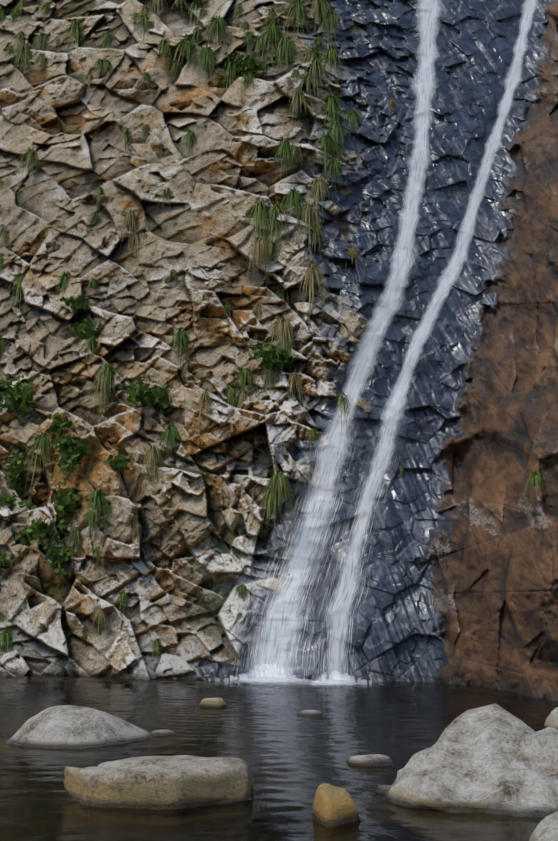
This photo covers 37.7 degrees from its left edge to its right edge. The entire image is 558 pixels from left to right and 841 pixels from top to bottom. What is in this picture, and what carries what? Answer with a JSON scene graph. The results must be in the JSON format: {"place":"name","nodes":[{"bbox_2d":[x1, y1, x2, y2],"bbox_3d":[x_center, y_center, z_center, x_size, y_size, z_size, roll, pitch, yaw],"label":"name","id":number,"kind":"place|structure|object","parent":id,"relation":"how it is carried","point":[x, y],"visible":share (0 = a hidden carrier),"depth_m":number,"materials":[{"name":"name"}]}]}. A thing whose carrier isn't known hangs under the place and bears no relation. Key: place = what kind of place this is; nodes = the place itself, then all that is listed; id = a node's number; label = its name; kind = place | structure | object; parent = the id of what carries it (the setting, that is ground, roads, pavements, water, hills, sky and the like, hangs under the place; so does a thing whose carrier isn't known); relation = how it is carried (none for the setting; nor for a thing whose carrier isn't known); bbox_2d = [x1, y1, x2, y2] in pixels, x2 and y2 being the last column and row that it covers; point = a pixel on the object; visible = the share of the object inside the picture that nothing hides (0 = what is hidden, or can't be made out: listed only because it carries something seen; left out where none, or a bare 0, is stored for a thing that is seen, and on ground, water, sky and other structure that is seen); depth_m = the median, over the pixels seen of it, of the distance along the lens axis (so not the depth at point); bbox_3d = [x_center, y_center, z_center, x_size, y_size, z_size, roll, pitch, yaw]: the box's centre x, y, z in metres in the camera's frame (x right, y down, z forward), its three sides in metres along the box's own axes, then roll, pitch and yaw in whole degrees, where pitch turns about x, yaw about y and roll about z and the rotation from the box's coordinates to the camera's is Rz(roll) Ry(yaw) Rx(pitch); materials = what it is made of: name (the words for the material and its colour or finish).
{"place":"outdoors","nodes":[
{"label":"outdoors","id":0,"kind":"place"},
{"bbox_2d":[0,0,557,700],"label":"cliff rock","id":1,"kind":"object","parent":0,"point":[460,562],"visible":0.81,"depth_m":30.20,"materials":[{"name":"beige stone"}]},
{"bbox_2d":[0,0,547,661],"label":"cliff plants","id":2,"kind":"object","parent":1,"relation":"on","point":[272,356],"visible":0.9,"depth_m":31.25,"materials":[{"name":"green plant"}]},
{"bbox_2d":[224,0,443,681],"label":"waterfall","id":3,"kind":"structure","parent":1,"relation":"on","point":[278,646],"depth_m":26.60,"materials":[{"name":"white liquid"}]},
{"bbox_2d":[307,0,538,679],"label":"waterfall","id":4,"kind":"structure","parent":1,"relation":"on","point":[342,601],"depth_m":27.62,"materials":[{"name":"white liquid"}]},
{"bbox_2d":[0,675,557,840],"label":"pool water","id":5,"kind":"structure","parent":0,"point":[279,746],"depth_m":10.79,"materials":[{"name":"black liquid"}]},
{"bbox_2d":[7,705,155,748],"bbox_3d":[-2.714,4.623,11.753,2.664,0.981,2.252,-4,-14,17],"label":"dome boulder","id":6,"kind":"object","parent":5,"relation":"in","point":[67,727],"visible":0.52,"depth_m":11.41,"materials":[{"name":"grey stone"}]},
{"bbox_2d":[63,755,253,809],"bbox_3d":[-1.141,3.815,7.933,1.968,0.969,1.190,0,-14,-1],"label":"slab boulder","id":7,"kind":"object","parent":5,"relation":"in","point":[163,782],"visible":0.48,"depth_m":7.64,"materials":[{"name":"grey stone"}]},
{"bbox_2d":[150,729,175,735],"bbox_3d":[-1.808,4.744,12.331,0.570,0.141,0.427,10,-17,-34],"label":"rock","id":8,"kind":"object","parent":5,"relation":"on","point":[162,732],"visible":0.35,"depth_m":12.27,"materials":[{"name":"grey stone"}]},
{"bbox_2d":[199,698,226,707],"bbox_3d":[-1.290,5.683,16.349,0.577,0.273,0.498,-7,-15,25],"label":"rock","id":9,"kind":"object","parent":5,"relation":"on","point":[213,702],"visible":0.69,"depth_m":16.17,"materials":[{"name":"beige stone"}]},
{"bbox_2d":[209,664,371,685],"bbox_3d":[0.261,6.987,22.498,4.478,0.558,1.856,0,-14,-1],"label":"splash spray","id":10,"kind":"object","parent":5,"relation":"on","point":[337,676],"visible":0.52,"depth_m":22.71,"materials":[{"name":"white liquid"}]},
{"bbox_2d":[221,677,367,686],"bbox_3d":[0.662,7.045,22.124,6.713,0.100,4.000,0,-14,-1],"label":"foam on water","id":11,"kind":"object","parent":5,"relation":"on","point":[281,680],"visible":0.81,"depth_m":21.98,"materials":[{"name":"white liquid"}]},
{"bbox_2d":[296,710,322,715],"bbox_3d":[0.522,5.367,14.875,0.652,0.182,0.474,10,-17,-36],"label":"rock","id":12,"kind":"object","parent":5,"relation":"in","point":[309,713],"visible":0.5,"depth_m":14.80,"materials":[{"name":"grey stone"}]},
{"bbox_2d":[312,783,359,826],"bbox_3d":[0.518,3.460,7.052,0.496,0.579,0.572,4,-14,-17],"label":"rock","id":13,"kind":"object","parent":5,"relation":"in","point":[333,806],"visible":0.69,"depth_m":6.98,"materials":[{"name":"stone"}]},
{"bbox_2d":[346,754,392,765],"bbox_3d":[1.084,4.114,9.797,0.624,0.202,0.459,0,-14,-1],"label":"rock","id":14,"kind":"object","parent":5,"relation":"on","point":[372,760],"visible":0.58,"depth_m":9.69,"materials":[{"name":"grey stone"}]},
{"bbox_2d":[543,707,557,729],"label":"edge rock","id":15,"kind":"object","parent":5,"relation":"in","point":[551,720],"visible":0.54,"depth_m":12.87,"materials":[{"name":"beige stone"}]},
{"bbox_3d":[0.080,6.990,17.183,31.920,1.975,35.000,0,-14,-1],"label":"pool bed","id":16,"kind":"object","parent":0,"visible":0},
{"bbox_2d":[375,703,557,816],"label":"boulder","id":17,"kind":"object","parent":16,"relation":"on","point":[495,758],"visible":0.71,"depth_m":7.77,"materials":[{"name":"grey stone"}]},
{"bbox_2d":[529,812,557,840],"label":"corner boulder","id":18,"kind":"object","parent":16,"relation":"on","point":[546,829],"visible":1,"depth_m":5.58,"materials":[{"name":"grey stone"}]}
]}

